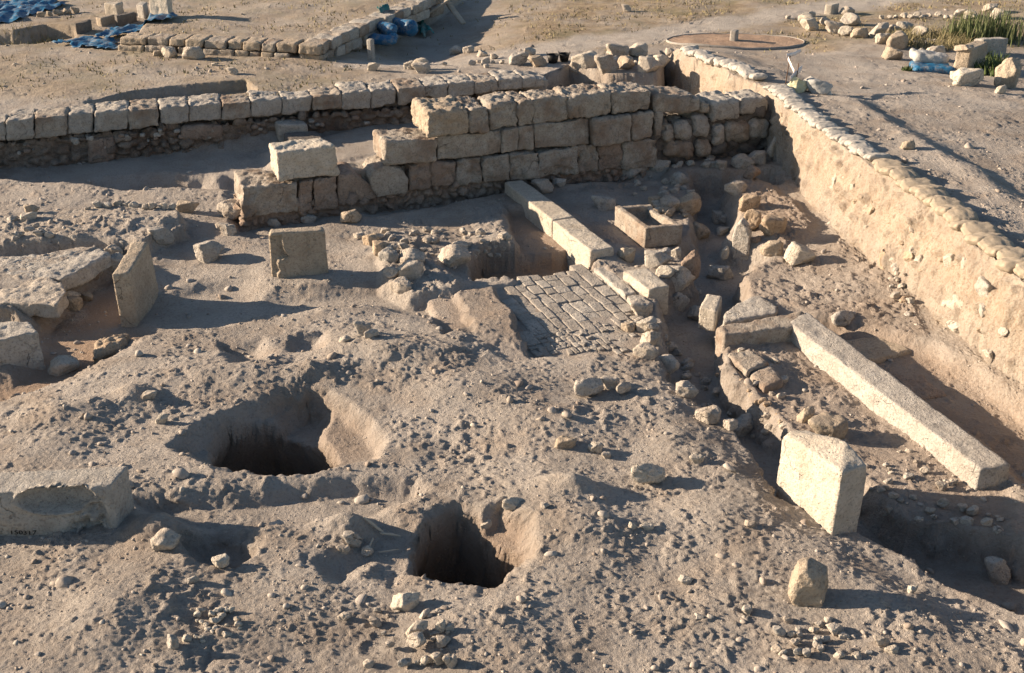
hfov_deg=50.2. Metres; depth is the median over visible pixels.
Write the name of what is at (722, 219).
loose rock
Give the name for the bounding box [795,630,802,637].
cobble
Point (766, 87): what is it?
sandbag
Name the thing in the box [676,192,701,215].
boulder
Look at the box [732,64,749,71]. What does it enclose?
sandbag
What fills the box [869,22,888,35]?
boulder
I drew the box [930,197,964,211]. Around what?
sandbag
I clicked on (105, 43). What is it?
tarpaulin
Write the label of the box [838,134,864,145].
sandbag
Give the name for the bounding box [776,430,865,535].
standing block
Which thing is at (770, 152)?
loose rock
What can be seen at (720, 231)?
loose rock
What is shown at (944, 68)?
folded tarpaulin
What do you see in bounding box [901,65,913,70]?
leafy plant
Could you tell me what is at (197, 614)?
pebble
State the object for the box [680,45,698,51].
sandbag
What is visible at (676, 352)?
rubble stone
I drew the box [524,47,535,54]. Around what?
loose rock
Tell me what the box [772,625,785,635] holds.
loose rock
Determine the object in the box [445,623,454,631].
cobble
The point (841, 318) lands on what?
boulder
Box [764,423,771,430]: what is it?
rubble stone
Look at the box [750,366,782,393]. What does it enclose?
stone block
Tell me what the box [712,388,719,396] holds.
rubble stone
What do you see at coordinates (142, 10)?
stone block
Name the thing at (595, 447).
loose rock
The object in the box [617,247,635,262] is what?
boulder
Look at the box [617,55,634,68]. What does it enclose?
boulder
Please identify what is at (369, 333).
loose rock
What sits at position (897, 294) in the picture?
rubble stone
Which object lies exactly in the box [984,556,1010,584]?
boulder
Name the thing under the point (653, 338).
boulder
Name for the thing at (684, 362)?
rubble stone
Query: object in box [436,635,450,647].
loose rock
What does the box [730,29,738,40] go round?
stone block
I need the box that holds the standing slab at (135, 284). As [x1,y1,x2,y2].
[112,242,158,327]
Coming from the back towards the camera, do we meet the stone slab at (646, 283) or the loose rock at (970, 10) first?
the loose rock at (970, 10)
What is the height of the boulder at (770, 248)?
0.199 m
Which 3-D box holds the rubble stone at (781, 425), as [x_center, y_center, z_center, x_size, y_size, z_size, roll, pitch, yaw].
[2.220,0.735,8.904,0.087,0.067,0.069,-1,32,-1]
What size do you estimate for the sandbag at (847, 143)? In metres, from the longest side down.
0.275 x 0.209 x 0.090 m
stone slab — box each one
[0,249,111,290]
[0,272,68,318]
[623,268,668,314]
[722,295,777,325]
[846,337,910,363]
[892,373,946,399]
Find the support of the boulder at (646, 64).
on the ground at (266, 440)
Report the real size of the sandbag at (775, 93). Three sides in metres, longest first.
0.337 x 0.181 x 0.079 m
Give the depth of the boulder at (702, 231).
13.33 m
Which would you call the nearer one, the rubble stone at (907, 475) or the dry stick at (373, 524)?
the dry stick at (373, 524)
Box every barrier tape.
[787,49,800,56]
[790,65,802,80]
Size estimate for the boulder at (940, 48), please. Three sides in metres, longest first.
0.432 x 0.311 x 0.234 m
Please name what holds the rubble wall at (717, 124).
on the ground at (266, 440)
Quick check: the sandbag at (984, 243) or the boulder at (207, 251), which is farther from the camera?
the boulder at (207, 251)
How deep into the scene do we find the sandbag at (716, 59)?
17.05 m
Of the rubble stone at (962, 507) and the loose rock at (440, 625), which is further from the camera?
the rubble stone at (962, 507)
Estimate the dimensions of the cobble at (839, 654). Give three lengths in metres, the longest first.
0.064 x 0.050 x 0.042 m
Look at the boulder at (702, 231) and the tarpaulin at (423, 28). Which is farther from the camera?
the tarpaulin at (423, 28)
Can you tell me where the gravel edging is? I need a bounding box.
[666,33,804,49]
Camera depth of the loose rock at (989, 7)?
22.18 m
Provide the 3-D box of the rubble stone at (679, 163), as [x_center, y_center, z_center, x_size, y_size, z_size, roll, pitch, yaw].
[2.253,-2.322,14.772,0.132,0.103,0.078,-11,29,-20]
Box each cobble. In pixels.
[373,607,381,612]
[385,641,394,647]
[435,608,442,613]
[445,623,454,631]
[721,246,728,259]
[771,644,781,652]
[778,649,786,655]
[783,616,792,623]
[787,631,795,636]
[789,638,798,645]
[793,648,802,654]
[795,626,802,630]
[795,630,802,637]
[802,647,810,657]
[808,627,819,633]
[812,639,821,647]
[813,635,822,641]
[814,620,824,627]
[817,644,824,651]
[821,636,829,641]
[824,616,832,622]
[833,651,844,658]
[838,631,849,639]
[851,651,861,659]
[865,650,872,654]
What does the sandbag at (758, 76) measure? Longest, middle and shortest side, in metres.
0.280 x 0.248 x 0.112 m
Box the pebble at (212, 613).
[208,610,215,616]
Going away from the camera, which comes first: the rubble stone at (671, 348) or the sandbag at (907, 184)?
the rubble stone at (671, 348)
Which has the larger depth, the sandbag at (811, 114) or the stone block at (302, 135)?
the stone block at (302, 135)
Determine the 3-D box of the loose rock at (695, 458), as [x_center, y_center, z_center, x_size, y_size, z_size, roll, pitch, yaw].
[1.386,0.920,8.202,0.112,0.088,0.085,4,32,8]
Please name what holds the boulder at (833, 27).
on the ground at (266, 440)
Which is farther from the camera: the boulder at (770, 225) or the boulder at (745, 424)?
the boulder at (770, 225)
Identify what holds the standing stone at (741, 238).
on the ground at (266, 440)
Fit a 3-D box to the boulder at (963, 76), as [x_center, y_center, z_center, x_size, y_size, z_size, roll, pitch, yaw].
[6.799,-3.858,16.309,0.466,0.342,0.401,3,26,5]
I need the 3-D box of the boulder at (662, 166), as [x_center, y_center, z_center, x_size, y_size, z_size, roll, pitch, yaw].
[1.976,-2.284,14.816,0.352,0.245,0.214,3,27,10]
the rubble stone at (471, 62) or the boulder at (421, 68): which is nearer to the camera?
the boulder at (421, 68)
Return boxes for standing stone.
[732,217,751,265]
[788,557,828,607]
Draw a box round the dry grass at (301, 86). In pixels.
[0,0,1023,100]
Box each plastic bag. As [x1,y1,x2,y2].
[787,76,806,92]
[805,78,832,94]
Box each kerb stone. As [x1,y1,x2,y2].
[504,180,573,237]
[553,218,613,269]
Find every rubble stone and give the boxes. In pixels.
[7,216,17,220]
[12,236,19,240]
[14,231,24,236]
[23,226,34,231]
[32,222,39,227]
[32,229,43,236]
[36,11,45,16]
[44,231,53,237]
[46,11,52,15]
[53,9,62,14]
[63,8,71,13]
[70,7,79,12]
[92,201,102,207]
[103,202,111,207]
[113,200,121,205]
[122,200,130,206]
[129,201,138,207]
[142,203,148,208]
[148,202,157,209]
[159,202,167,209]
[168,203,175,208]
[380,227,390,232]
[388,234,396,240]
[398,242,408,248]
[400,238,408,243]
[412,229,419,234]
[422,236,430,243]
[423,226,432,231]
[468,60,475,65]
[475,228,485,234]
[482,57,489,63]
[498,232,508,239]
[640,186,646,190]
[648,323,658,329]
[657,190,668,197]
[659,186,667,190]
[659,207,668,211]
[661,178,668,183]
[667,207,674,212]
[667,344,674,351]
[670,187,678,193]
[672,349,681,355]
[676,161,682,166]
[681,359,690,365]
[681,362,693,370]
[682,373,691,378]
[687,160,694,165]
[699,378,710,384]
[700,162,710,167]
[700,385,707,390]
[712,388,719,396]
[758,397,766,404]
[760,428,769,434]
[763,401,771,407]
[764,412,770,419]
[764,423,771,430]
[770,356,778,363]
[776,392,784,398]
[778,422,786,429]
[781,375,787,382]
[876,485,885,492]
[883,478,892,483]
[885,506,892,513]
[888,491,898,498]
[890,292,900,298]
[897,283,905,288]
[900,13,907,17]
[903,472,914,479]
[904,312,912,316]
[905,448,912,452]
[906,297,914,303]
[913,11,920,17]
[919,466,928,472]
[925,507,935,513]
[930,514,937,519]
[935,480,947,490]
[937,498,949,506]
[946,481,953,485]
[949,478,957,483]
[949,517,959,524]
[957,503,967,511]
[961,515,973,525]
[966,505,978,515]
[980,517,992,526]
[993,525,1003,533]
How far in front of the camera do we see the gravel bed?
19.74 m
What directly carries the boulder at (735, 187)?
on the ground at (266, 440)
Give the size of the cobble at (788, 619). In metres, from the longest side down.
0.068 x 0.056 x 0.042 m
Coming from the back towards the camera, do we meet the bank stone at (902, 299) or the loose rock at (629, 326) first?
the bank stone at (902, 299)
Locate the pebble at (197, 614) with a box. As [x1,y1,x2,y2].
[194,611,201,617]
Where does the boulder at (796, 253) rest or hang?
on the ground at (266, 440)
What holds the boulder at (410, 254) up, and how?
on the ground at (266, 440)
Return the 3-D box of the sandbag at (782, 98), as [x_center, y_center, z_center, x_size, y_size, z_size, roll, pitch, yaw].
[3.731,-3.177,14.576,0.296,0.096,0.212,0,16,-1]
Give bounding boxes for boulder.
[48,355,79,375]
[66,289,80,297]
[66,296,82,311]
[109,252,123,271]
[119,241,126,248]
[147,227,174,244]
[150,528,180,550]
[176,199,199,212]
[182,46,204,59]
[193,241,224,262]
[216,222,236,235]
[217,199,240,219]
[340,209,361,222]
[342,530,361,546]
[353,320,370,335]
[372,240,389,255]
[378,247,398,262]
[390,276,411,293]
[390,592,420,611]
[397,260,423,279]
[398,248,424,262]
[405,620,427,635]
[406,632,426,647]
[411,62,430,73]
[437,244,470,267]
[502,497,522,510]
[509,52,528,64]
[527,55,546,66]
[530,178,553,193]
[554,435,576,448]
[570,62,577,73]
[571,50,596,68]
[574,377,603,396]
[591,195,615,210]
[594,54,617,74]
[601,376,619,389]
[606,43,628,56]
[616,382,630,393]
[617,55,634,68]
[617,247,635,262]
[620,167,646,179]
[629,43,647,56]
[630,299,652,316]
[631,463,665,483]
[633,342,658,359]
[636,316,656,332]
[638,56,662,72]
[640,331,660,345]
[644,250,672,268]
[649,159,670,172]
[653,54,670,67]
[655,265,674,277]
[658,354,679,373]
[660,195,680,207]
[668,171,688,186]
[669,265,694,292]
[673,292,689,311]
[675,380,698,398]
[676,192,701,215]
[680,250,700,280]
[687,305,699,320]
[693,221,709,238]
[695,405,720,423]
[706,265,732,279]
[711,210,723,223]
[722,418,737,430]
[724,180,746,195]
[731,153,754,169]
[733,413,752,436]
[738,194,760,211]
[743,209,760,229]
[748,150,766,164]
[759,215,786,235]
[759,240,782,256]
[784,241,815,265]
[796,406,814,422]
[800,18,818,30]
[808,412,847,438]
[824,20,842,33]
[831,310,853,326]
[840,12,860,25]
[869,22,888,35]
[875,33,890,43]
[881,46,902,59]
[886,30,907,49]
[926,45,945,52]
[952,67,983,85]
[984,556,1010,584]
[994,57,1021,88]
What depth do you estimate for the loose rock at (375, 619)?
6.66 m
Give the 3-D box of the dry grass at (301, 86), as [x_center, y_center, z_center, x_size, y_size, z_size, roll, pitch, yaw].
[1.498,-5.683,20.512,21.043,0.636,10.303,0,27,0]
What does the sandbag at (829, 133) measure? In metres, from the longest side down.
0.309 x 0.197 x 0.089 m
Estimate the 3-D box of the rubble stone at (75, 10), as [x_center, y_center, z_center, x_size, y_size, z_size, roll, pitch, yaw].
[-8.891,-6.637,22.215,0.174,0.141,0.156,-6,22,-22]
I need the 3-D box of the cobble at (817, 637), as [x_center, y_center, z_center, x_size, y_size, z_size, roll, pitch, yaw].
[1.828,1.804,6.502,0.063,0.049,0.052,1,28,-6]
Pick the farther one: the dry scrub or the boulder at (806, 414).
the dry scrub
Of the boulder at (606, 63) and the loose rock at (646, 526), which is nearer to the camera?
the loose rock at (646, 526)
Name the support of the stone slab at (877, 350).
on the ground at (266, 440)
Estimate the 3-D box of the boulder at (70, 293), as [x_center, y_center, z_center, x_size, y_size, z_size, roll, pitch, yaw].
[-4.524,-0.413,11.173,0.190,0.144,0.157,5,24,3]
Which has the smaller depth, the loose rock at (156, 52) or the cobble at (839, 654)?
the cobble at (839, 654)
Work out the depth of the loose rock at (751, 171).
14.07 m
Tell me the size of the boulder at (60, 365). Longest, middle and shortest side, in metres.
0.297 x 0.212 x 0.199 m
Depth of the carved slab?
11.36 m
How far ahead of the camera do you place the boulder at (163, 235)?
12.20 m
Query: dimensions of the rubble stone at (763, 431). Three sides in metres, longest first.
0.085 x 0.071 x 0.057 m
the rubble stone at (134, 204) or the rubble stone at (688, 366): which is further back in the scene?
the rubble stone at (134, 204)
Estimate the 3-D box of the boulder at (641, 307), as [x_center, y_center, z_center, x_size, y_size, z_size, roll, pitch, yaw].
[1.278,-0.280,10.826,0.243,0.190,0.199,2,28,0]
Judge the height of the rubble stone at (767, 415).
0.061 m
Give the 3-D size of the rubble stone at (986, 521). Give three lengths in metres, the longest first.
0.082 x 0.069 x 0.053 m
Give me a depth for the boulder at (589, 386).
9.10 m
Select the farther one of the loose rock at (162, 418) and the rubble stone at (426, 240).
the rubble stone at (426, 240)
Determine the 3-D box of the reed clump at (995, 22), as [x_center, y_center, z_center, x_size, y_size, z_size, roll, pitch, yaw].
[8.659,-5.740,19.870,0.761,0.688,0.858,-23,35,-37]
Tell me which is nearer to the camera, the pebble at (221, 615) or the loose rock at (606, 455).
the pebble at (221, 615)
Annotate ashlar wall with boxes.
[0,69,561,168]
[233,81,662,231]
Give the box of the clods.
[0,145,1023,672]
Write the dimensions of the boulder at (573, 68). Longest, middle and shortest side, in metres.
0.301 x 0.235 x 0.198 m
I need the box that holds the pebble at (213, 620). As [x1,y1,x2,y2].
[209,617,219,622]
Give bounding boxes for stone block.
[0,321,45,369]
[75,19,91,33]
[96,14,114,26]
[104,1,123,14]
[114,12,136,26]
[136,1,148,18]
[149,0,173,18]
[269,138,339,181]
[274,118,307,141]
[284,131,323,140]
[367,38,374,60]
[698,294,721,330]
[728,349,768,377]
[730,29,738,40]
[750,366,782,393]
[824,3,838,13]
[953,41,987,70]
[974,37,1007,55]
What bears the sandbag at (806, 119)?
on the ground at (266, 440)
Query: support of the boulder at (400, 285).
on the ground at (266, 440)
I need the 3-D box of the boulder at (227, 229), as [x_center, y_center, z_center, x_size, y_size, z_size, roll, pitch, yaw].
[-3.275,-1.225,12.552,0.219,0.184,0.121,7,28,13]
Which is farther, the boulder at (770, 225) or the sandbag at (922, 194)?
the boulder at (770, 225)
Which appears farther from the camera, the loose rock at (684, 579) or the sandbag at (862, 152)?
the sandbag at (862, 152)
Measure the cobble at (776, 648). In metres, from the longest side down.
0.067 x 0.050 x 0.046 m
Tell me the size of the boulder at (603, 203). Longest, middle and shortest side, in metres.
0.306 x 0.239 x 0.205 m
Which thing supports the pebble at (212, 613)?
on the ground at (266, 440)
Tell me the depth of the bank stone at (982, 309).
9.80 m
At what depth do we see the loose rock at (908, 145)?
12.59 m
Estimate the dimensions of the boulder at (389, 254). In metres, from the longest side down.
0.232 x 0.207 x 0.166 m
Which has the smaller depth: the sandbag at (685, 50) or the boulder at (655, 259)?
the boulder at (655, 259)
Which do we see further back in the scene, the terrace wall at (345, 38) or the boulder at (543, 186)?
the terrace wall at (345, 38)
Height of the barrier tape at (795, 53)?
0.084 m
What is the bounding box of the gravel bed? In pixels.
[667,33,803,47]
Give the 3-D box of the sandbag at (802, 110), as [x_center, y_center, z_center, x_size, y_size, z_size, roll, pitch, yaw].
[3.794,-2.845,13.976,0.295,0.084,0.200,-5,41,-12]
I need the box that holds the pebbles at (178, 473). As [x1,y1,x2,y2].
[0,35,1023,672]
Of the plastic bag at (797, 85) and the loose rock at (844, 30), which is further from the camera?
the loose rock at (844, 30)
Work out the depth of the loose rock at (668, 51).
18.79 m
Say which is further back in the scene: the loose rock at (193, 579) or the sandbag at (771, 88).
the sandbag at (771, 88)
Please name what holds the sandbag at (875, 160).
on the ground at (266, 440)
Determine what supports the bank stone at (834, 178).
on the ground at (266, 440)
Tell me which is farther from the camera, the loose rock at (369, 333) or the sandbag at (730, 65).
the sandbag at (730, 65)
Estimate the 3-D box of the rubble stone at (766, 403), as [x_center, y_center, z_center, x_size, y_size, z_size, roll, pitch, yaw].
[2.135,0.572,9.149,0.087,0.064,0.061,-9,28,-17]
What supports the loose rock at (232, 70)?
on the ground at (266, 440)
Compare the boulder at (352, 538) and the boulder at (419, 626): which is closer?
the boulder at (419, 626)
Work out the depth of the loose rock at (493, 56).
18.69 m
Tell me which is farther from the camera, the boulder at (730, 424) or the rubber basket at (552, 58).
the rubber basket at (552, 58)
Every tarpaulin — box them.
[0,0,65,22]
[52,36,119,48]
[95,12,178,37]
[377,4,389,12]
[417,20,433,37]
[909,61,954,74]
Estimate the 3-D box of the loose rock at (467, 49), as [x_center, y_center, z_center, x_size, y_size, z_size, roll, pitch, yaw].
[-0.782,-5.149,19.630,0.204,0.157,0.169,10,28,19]
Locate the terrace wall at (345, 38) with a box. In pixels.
[118,0,443,59]
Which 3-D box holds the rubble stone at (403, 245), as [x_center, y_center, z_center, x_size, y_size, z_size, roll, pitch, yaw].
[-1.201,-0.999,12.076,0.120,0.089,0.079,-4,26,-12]
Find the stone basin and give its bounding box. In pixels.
[614,204,682,247]
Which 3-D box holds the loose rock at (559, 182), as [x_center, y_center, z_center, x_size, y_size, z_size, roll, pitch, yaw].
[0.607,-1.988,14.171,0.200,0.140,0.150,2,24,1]
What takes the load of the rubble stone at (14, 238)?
on the ground at (266, 440)
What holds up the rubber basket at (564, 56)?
on the ground at (266, 440)
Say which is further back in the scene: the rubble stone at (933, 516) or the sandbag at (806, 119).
the sandbag at (806, 119)
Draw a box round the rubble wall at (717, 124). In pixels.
[638,84,771,163]
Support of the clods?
on the ground at (266, 440)
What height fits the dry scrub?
0.300 m
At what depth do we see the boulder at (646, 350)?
9.79 m
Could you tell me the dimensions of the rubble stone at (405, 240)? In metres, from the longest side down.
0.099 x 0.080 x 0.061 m
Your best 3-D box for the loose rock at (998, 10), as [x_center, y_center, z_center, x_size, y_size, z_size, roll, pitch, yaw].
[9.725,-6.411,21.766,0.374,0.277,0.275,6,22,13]
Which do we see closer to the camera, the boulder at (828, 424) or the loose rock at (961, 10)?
the boulder at (828, 424)
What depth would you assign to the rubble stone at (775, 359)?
9.84 m
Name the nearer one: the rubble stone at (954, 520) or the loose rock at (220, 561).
the loose rock at (220, 561)
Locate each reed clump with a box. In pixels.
[941,19,973,39]
[951,12,994,41]
[966,2,1015,39]
[980,11,1023,43]
[991,11,1023,46]
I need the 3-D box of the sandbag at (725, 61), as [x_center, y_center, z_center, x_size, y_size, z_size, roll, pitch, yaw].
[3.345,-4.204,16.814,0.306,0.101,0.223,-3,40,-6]
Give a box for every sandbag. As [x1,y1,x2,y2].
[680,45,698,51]
[682,47,697,56]
[687,49,702,55]
[694,50,710,56]
[701,54,716,61]
[704,57,715,64]
[713,57,727,62]
[714,60,721,66]
[719,58,737,66]
[727,61,745,70]
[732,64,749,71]
[736,65,754,72]
[741,70,758,79]
[749,73,767,79]
[763,84,773,90]
[768,84,790,92]
[771,88,794,92]
[772,89,795,97]
[779,94,800,101]
[780,95,802,100]
[784,98,805,104]
[784,102,804,108]
[791,103,813,111]
[793,106,816,112]
[798,109,816,118]
[803,112,823,118]
[804,115,830,121]
[808,118,828,128]
[809,121,836,127]
[816,123,838,130]
[822,127,849,133]
[825,130,848,138]
[830,134,850,141]
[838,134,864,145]
[844,140,867,146]
[848,142,872,149]
[849,147,866,154]
[857,147,879,157]
[863,153,890,160]
[872,158,893,164]
[874,160,905,173]
[879,166,911,175]
[889,167,919,181]
[895,178,906,187]
[900,177,934,193]
[909,184,945,194]
[915,186,950,200]
[922,195,951,207]
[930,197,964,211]
[935,204,964,216]
[943,206,978,223]
[948,220,980,230]
[961,221,998,235]
[964,232,1003,245]
[977,235,1014,250]
[984,245,1012,257]
[994,257,1023,272]
[996,247,1023,259]
[1013,262,1023,278]
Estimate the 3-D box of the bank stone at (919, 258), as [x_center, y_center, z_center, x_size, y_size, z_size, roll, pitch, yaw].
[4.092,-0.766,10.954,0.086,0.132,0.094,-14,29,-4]
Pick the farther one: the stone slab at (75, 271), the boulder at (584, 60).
the boulder at (584, 60)
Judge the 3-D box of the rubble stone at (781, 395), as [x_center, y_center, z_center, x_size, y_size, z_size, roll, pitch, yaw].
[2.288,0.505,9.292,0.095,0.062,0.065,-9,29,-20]
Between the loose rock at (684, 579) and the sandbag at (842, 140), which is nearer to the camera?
the loose rock at (684, 579)
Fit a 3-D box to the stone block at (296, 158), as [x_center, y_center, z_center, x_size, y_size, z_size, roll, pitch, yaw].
[-2.501,-2.145,13.150,0.778,0.418,0.491,-10,28,-19]
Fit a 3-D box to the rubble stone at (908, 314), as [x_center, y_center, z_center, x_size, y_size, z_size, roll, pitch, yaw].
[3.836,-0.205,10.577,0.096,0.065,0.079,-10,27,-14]
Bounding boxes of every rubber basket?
[546,52,559,63]
[558,51,570,61]
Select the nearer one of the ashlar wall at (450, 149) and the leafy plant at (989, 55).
the ashlar wall at (450, 149)
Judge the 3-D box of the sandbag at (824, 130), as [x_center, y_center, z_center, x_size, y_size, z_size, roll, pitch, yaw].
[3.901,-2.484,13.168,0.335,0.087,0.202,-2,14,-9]
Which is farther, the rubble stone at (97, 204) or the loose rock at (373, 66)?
the loose rock at (373, 66)
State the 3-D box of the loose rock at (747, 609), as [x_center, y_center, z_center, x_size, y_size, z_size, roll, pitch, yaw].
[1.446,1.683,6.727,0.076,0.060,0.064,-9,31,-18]
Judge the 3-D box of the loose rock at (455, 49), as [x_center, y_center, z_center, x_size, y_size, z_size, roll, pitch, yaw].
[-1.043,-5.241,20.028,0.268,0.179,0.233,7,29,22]
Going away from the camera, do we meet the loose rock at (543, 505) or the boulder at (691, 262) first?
the loose rock at (543, 505)
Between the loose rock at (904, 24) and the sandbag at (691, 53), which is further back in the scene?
the loose rock at (904, 24)
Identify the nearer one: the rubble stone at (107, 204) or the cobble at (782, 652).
the cobble at (782, 652)
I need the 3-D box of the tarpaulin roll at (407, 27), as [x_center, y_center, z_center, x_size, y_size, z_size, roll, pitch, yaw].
[-2.056,-5.847,20.623,0.721,0.351,0.326,24,35,39]
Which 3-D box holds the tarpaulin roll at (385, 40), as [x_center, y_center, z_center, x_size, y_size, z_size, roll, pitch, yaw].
[-2.337,-5.359,19.730,0.533,0.215,0.226,9,28,16]
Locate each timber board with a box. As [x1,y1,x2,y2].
[430,0,450,13]
[442,0,465,24]
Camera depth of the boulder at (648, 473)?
7.89 m
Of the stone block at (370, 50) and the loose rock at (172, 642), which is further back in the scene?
the stone block at (370, 50)
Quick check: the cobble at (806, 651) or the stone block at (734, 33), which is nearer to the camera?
the cobble at (806, 651)
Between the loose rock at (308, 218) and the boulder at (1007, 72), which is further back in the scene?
the boulder at (1007, 72)
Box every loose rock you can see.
[19,212,37,221]
[23,204,39,212]
[80,291,92,301]
[93,334,130,364]
[104,244,122,254]
[142,390,156,399]
[153,50,161,55]
[155,413,168,423]
[161,46,176,57]
[166,634,178,648]
[182,634,191,641]
[187,575,198,583]
[211,553,229,568]
[226,67,237,74]
[267,218,280,226]
[301,213,316,223]
[336,543,349,554]
[337,611,351,620]
[339,335,350,342]
[353,231,364,239]
[361,545,373,556]
[362,233,378,245]
[363,659,373,668]
[364,329,378,337]
[367,62,379,70]
[368,616,381,626]
[383,266,398,277]
[397,658,411,666]
[403,60,413,69]
[412,57,428,67]
[419,608,429,618]
[420,655,430,665]
[430,652,444,664]
[435,619,445,632]
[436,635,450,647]
[442,653,456,668]
[449,45,461,54]
[452,240,467,248]
[462,45,474,53]
[477,50,487,56]
[480,519,491,529]
[490,54,498,58]
[506,234,511,241]
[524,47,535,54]
[540,502,549,508]
[552,178,565,186]
[588,441,602,452]
[601,451,610,458]
[621,321,635,331]
[622,4,630,11]
[628,521,636,529]
[641,522,653,530]
[648,196,660,206]
[658,247,670,255]
[665,48,673,55]
[671,247,680,257]
[678,574,693,584]
[689,453,703,463]
[694,613,704,619]
[715,160,726,169]
[716,226,730,235]
[719,214,726,222]
[742,604,751,614]
[743,165,760,178]
[744,520,755,527]
[752,236,760,243]
[766,136,775,157]
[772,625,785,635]
[798,12,813,21]
[819,17,829,25]
[826,622,843,635]
[838,6,854,14]
[838,26,852,35]
[850,27,868,37]
[873,635,889,646]
[884,644,898,653]
[888,24,901,32]
[896,21,913,30]
[900,140,914,149]
[907,585,917,592]
[911,26,929,36]
[954,44,973,52]
[955,9,966,15]
[964,9,976,14]
[982,3,997,11]
[990,8,1008,19]
[994,85,1006,93]
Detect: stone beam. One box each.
[714,311,803,359]
[791,312,1009,490]
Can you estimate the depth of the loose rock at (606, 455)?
8.28 m
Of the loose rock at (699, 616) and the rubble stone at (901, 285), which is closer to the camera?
the loose rock at (699, 616)
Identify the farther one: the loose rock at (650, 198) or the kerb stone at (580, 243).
the loose rock at (650, 198)
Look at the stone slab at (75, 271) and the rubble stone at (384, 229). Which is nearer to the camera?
the stone slab at (75, 271)
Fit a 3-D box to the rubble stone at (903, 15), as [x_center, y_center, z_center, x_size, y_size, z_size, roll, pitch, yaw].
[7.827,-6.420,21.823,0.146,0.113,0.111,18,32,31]
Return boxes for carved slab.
[269,226,328,277]
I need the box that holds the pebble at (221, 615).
[217,613,225,619]
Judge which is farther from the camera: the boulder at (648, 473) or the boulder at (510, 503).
the boulder at (648, 473)
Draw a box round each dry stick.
[363,516,384,532]
[379,532,400,536]
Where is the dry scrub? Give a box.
[882,23,977,51]
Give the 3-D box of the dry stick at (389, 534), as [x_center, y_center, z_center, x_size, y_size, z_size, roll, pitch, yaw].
[-0.839,1.360,7.507,0.145,0.040,0.022,0,27,0]
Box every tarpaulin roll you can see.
[368,33,396,45]
[377,21,396,34]
[381,32,397,38]
[392,17,417,36]
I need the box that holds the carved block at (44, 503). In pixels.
[0,466,133,536]
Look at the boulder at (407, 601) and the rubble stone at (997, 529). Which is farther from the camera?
the rubble stone at (997, 529)
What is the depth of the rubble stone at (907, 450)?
8.57 m
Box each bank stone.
[830,173,836,188]
[867,206,874,214]
[879,248,885,269]
[899,295,911,302]
[903,251,914,261]
[914,254,922,261]
[943,253,954,267]
[945,294,963,308]
[945,320,959,332]
[961,257,966,268]
[974,276,992,297]
[979,303,985,317]
[982,348,992,358]
[998,327,1008,335]
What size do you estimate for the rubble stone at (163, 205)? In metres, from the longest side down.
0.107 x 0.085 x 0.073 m
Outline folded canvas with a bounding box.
[909,48,948,62]
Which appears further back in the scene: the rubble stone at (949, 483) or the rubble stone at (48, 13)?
the rubble stone at (48, 13)
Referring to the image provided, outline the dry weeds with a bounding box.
[0,21,74,44]
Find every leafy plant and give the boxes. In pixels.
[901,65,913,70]
[971,57,1023,76]
[985,50,1011,65]
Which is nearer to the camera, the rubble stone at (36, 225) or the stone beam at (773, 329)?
the stone beam at (773, 329)
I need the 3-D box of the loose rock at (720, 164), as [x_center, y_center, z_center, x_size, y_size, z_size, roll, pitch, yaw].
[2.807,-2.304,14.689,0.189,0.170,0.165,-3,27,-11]
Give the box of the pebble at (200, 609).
[196,607,205,611]
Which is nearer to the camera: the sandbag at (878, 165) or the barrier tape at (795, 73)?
the sandbag at (878, 165)
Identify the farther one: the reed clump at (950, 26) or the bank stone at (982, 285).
the reed clump at (950, 26)
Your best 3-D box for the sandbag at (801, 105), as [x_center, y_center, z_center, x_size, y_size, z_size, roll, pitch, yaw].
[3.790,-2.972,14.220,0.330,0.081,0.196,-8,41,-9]
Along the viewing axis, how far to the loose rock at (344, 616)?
6.69 m
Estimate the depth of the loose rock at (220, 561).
7.08 m
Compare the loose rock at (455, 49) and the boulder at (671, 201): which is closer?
the boulder at (671, 201)
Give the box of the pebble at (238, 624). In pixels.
[234,621,242,626]
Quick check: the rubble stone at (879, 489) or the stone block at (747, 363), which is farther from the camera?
the stone block at (747, 363)
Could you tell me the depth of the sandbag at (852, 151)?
12.44 m
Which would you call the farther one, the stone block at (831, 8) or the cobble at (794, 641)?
the stone block at (831, 8)
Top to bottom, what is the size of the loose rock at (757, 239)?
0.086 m
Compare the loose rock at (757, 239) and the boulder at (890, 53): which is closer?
the loose rock at (757, 239)
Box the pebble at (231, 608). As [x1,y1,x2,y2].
[228,606,234,612]
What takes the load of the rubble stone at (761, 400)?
on the ground at (266, 440)
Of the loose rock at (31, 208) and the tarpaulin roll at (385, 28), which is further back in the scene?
the tarpaulin roll at (385, 28)
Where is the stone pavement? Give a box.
[501,264,646,357]
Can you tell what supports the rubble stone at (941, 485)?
on the ground at (266, 440)
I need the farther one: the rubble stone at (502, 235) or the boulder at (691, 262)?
the rubble stone at (502, 235)
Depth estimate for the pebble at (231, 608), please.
6.71 m
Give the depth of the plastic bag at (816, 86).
15.10 m
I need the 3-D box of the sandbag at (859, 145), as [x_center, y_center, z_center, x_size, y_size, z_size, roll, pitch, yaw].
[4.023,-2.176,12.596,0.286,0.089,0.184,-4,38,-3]
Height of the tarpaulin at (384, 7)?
0.591 m
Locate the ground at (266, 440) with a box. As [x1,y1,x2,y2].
[0,0,1023,672]
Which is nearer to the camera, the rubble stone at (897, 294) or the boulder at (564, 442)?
the boulder at (564, 442)
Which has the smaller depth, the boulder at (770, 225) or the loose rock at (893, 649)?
the loose rock at (893, 649)
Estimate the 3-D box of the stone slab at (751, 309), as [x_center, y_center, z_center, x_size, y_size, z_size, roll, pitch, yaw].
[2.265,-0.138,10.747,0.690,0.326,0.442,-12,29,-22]

